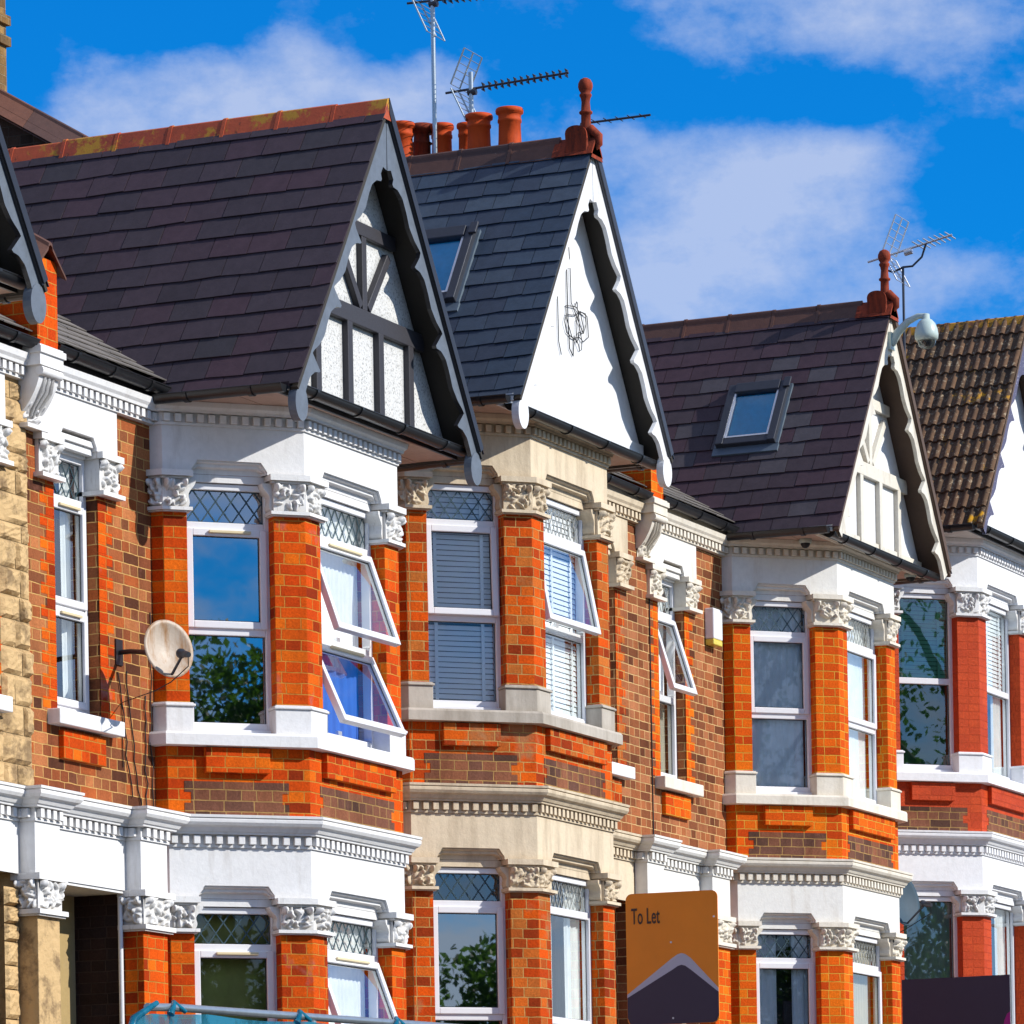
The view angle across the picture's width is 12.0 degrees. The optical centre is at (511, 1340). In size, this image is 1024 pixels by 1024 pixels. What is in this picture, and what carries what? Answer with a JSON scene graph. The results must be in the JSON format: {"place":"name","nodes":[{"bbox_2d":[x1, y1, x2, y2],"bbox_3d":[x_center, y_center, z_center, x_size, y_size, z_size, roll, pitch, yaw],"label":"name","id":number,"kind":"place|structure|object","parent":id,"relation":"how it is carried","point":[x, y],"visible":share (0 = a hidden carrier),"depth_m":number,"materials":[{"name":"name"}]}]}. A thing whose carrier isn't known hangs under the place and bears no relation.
{"place":"outdoors","nodes":[
{"label":"outdoors","id":0,"kind":"place"},
{"bbox_2d":[5,0,1023,327],"label":"sky","id":1,"kind":"structure","parent":0,"point":[779,149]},
{"bbox_3d":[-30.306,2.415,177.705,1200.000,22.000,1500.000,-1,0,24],"label":"ground","id":2,"kind":"structure","parent":0,"visible":0},
{"bbox_2d":[0,127,65,1023],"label":"terraced house","id":3,"kind":"structure","parent":2,"relation":"on","point":[31,269],"depth_m":32.68,"materials":[{"name":"yellow stone"}]},
{"bbox_2d":[8,98,483,1023],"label":"terraced house","id":4,"kind":"structure","parent":2,"relation":"on","point":[260,294],"depth_m":34.88,"materials":[{"name":"orange brick"}]},
{"bbox_2d":[54,453,89,713],"bbox_3d":[-3.219,-5.220,33.661,0.388,1.885,0.720,-1,0,24],"label":"window","id":5,"kind":"structure","parent":4,"relation":"in","point":[69,610],"depth_m":33.80,"materials":[{"name":"white plastic"}]},
{"bbox_2d":[114,620,192,766],"bbox_3d":[-2.489,-4.501,33.766,0.793,0.971,0.360,-1,0,32],"label":"satellite dish","id":6,"kind":"object","parent":4,"relation":"attached to","point":[168,650],"visible":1,"depth_m":33.72,"materials":[{"name":"beige metal"}]},
{"bbox_2d":[187,483,271,733],"bbox_3d":[-2.101,-5.236,34.969,0.786,1.855,0.786,-1,0,24],"label":"window","id":7,"kind":"structure","parent":4,"relation":"in","point":[229,589],"depth_m":35.13,"materials":[{"name":"clear glass"}]},
{"bbox_2d":[194,907,276,1023],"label":"window","id":8,"kind":"structure","parent":4,"relation":"in","point":[235,959],"depth_m":34.96,"materials":[{"name":"clear glass"}]},
{"bbox_2d":[258,494,406,747],"bbox_3d":[-1.290,-5.250,35.670,0.630,1.855,1.204,-1,0,24],"label":"window","id":9,"kind":"structure","parent":4,"relation":"in","point":[339,553],"depth_m":35.89,"materials":[{"name":"white plastic"}]},
{"bbox_2d":[327,915,397,1023],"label":"window","id":10,"kind":"structure","parent":4,"relation":"in","point":[347,960],"depth_m":35.93,"materials":[{"name":"white plastic"}]},
{"bbox_2d":[129,1000,452,1023],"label":"sheeted barrier","id":11,"kind":"object","parent":2,"relation":"on","point":[172,1007],"visible":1,"depth_m":26.16,"materials":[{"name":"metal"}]},
{"bbox_2d":[0,0,673,1023],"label":"terraced house","id":12,"kind":"structure","parent":2,"relation":"on","point":[524,646],"depth_m":38.88,"materials":[{"name":"orange brick"}]},
{"bbox_2d":[407,0,477,152],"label":"tv aerial","id":13,"kind":"object","parent":12,"relation":"attached to","point":[432,4],"visible":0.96,"depth_m":43.66,"materials":[{"name":"metal"}]},
{"bbox_2d":[426,484,500,709],"bbox_3d":[-0.465,-5.880,38.669,0.786,1.855,0.786,-1,0,24],"label":"window","id":14,"kind":"structure","parent":12,"relation":"in","point":[462,608],"depth_m":38.57,"materials":[{"name":"glass"}]},
{"bbox_2d":[433,867,506,1023],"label":"window","id":15,"kind":"structure","parent":12,"relation":"in","point":[465,907],"depth_m":38.82,"materials":[{"name":"clear glass"}]},
{"bbox_2d":[445,47,568,120],"bbox_3d":[-0.043,-11.008,43.410,1.200,1.014,0.396,-1,0,24],"label":"tv aerial","id":16,"kind":"object","parent":12,"relation":"attached to","point":[471,90],"visible":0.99,"depth_m":43.47,"materials":[{"name":"metal"}]},
{"bbox_2d":[494,875,591,1023],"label":"window","id":17,"kind":"structure","parent":12,"relation":"in","point":[570,912],"depth_m":39.76,"materials":[{"name":"white plastic"}]},
{"bbox_2d":[487,496,600,722],"bbox_3d":[0.288,-5.894,39.396,0.502,1.855,1.204,-1,0,24],"label":"window","id":18,"kind":"structure","parent":12,"relation":"in","point":[563,544],"depth_m":39.63,"materials":[{"name":"white plastic"}]},
{"bbox_2d":[546,512,571,712],"bbox_3d":[0.324,-5.894,40.441,0.786,1.855,0.786,-1,0,24],"label":"window blind","id":19,"kind":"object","parent":12,"relation":"in","point":[546,512],"depth_m":40.63,"materials":[{"name":"white plastic"}]},
{"bbox_2d":[557,247,588,355],"bbox_3d":[0.491,-8.440,39.316,0.015,1.062,0.624,-1,0,24],"label":"cable coil","id":20,"kind":"object","parent":12,"relation":"attached to","point":[567,317],"visible":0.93,"depth_m":39.29,"materials":[{"name":"grey plastic"}]},
{"bbox_2d":[580,114,650,125],"bbox_3d":[0.966,-9.794,44.372,0.690,2.750,0.200,-1,0,24],"label":"tv aerial","id":21,"kind":"object","parent":12,"relation":"attached to","point":[621,118],"visible":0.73,"depth_m":44.34,"materials":[{"name":"metal"}]},
{"bbox_2d":[0,315,1023,1023],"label":"terraced house","id":22,"kind":"structure","parent":2,"relation":"on","point":[960,719],"depth_m":48.78,"materials":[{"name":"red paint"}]},
{"bbox_2d":[898,593,953,771],"bbox_3d":[4.082,-6.577,48.734,0.645,1.855,0.645,-1,0,24],"label":"window","id":23,"kind":"structure","parent":22,"relation":"in","point":[924,633],"depth_m":48.77,"materials":[{"name":"clear glass"}]},
{"bbox_2d":[904,897,957,979],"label":"window","id":24,"kind":"structure","parent":22,"relation":"in","point":[927,949],"depth_m":48.77,"materials":[{"name":"clear glass"}]},
{"bbox_2d":[950,903,1015,1023],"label":"window","id":25,"kind":"structure","parent":22,"relation":"in","point":[999,921],"depth_m":49.98,"materials":[{"name":"white plastic"}]},
{"bbox_2d":[986,604,1010,779],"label":"window","id":26,"kind":"structure","parent":22,"relation":"in","point":[995,694],"depth_m":49.93,"materials":[{"name":"white plastic"}]},
{"bbox_2d":[625,890,719,1023],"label":"to let board","id":27,"kind":"object","parent":2,"relation":"on","point":[672,950],"visible":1,"depth_m":37.63,"materials":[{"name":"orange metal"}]},
{"bbox_2d":[634,249,951,1023],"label":"terraced house","id":28,"kind":"structure","parent":2,"relation":"on","point":[778,815],"depth_m":45.00,"materials":[{"name":"orange brick"}]},
{"bbox_2d":[658,580,696,777],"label":"window","id":29,"kind":"structure","parent":28,"relation":"in","point":[666,662],"depth_m":43.78,"materials":[{"name":"white plastic"}]},
{"bbox_2d":[705,608,722,647],"bbox_3d":[1.836,-6.487,44.350,0.090,0.335,0.220,-1,0,24],"label":"alarm box","id":30,"kind":"object","parent":28,"relation":"attached to","point":[713,629],"visible":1,"depth_m":44.26,"materials":[{"name":"white plastic"}]},
{"bbox_2d":[750,601,811,794],"bbox_3d":[2.394,-5.932,45.091,0.786,1.855,0.786,-1,0,24],"label":"window","id":31,"kind":"structure","parent":28,"relation":"in","point":[780,652],"depth_m":45.01,"materials":[{"name":"clear glass"}]},
{"bbox_2d":[756,930,815,1023],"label":"window","id":32,"kind":"structure","parent":28,"relation":"in","point":[786,978],"depth_m":45.01,"materials":[{"name":"white plastic"}]},
{"bbox_2d":[799,538,811,547],"bbox_3d":[2.694,-7.318,44.749,0.120,0.087,0.120,-1,0,24],"label":"dome camera","id":33,"kind":"object","parent":28,"relation":"attached to","point":[805,542],"visible":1,"depth_m":44.71,"materials":[{"name":"white plastic"}]},
{"bbox_2d":[801,609,876,803],"bbox_3d":[3.093,-5.944,45.842,0.385,1.855,1.204,-1,0,24],"label":"window","id":34,"kind":"structure","parent":28,"relation":"in","point":[857,651],"depth_m":46.10,"materials":[{"name":"white plastic"}]},
{"bbox_2d":[807,936,881,1023],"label":"window","id":35,"kind":"structure","parent":28,"relation":"in","point":[863,970],"depth_m":46.12,"materials":[{"name":"white plastic"}]},
{"bbox_2d":[904,573,916,581],"bbox_3d":[3.834,-7.339,46.891,0.120,0.087,0.120,-1,0,24],"label":"dome camera","id":36,"kind":"object","parent":28,"relation":"attached to","point":[909,577],"visible":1,"depth_m":46.86,"materials":[{"name":"white plastic"}]},
{"bbox_2d":[867,214,955,355],"bbox_3d":[3.909,-9.834,47.692,0.876,2.323,0.400,-1,0,24],"label":"tv aerial","id":37,"kind":"object","parent":28,"relation":"attached to","point":[908,251],"visible":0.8,"depth_m":47.71,"materials":[{"name":"metal"}]},
{"bbox_2d":[888,313,937,350],"bbox_3d":[3.740,-9.414,45.504,0.499,0.346,0.224,-1,0,24],"label":"security camera","id":38,"kind":"object","parent":28,"relation":"attached to","point":[926,333],"visible":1,"depth_m":45.43,"materials":[{"name":"white plastic"}]},
{"bbox_2d":[899,882,932,931],"bbox_3d":[3.568,-3.847,46.891,1.092,1.324,0.486,-1,0,24],"label":"satellite dish","id":39,"kind":"object","parent":28,"relation":"attached to","point":[910,905],"visible":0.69,"depth_m":46.88,"materials":[{"name":"metal"}]},
{"bbox_2d":[902,975,1010,1023],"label":"agents board","id":40,"kind":"object","parent":2,"relation":"on","point":[971,1000],"visible":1,"depth_m":43.73,"materials":[{"name":"purple plastic"}]}
]}

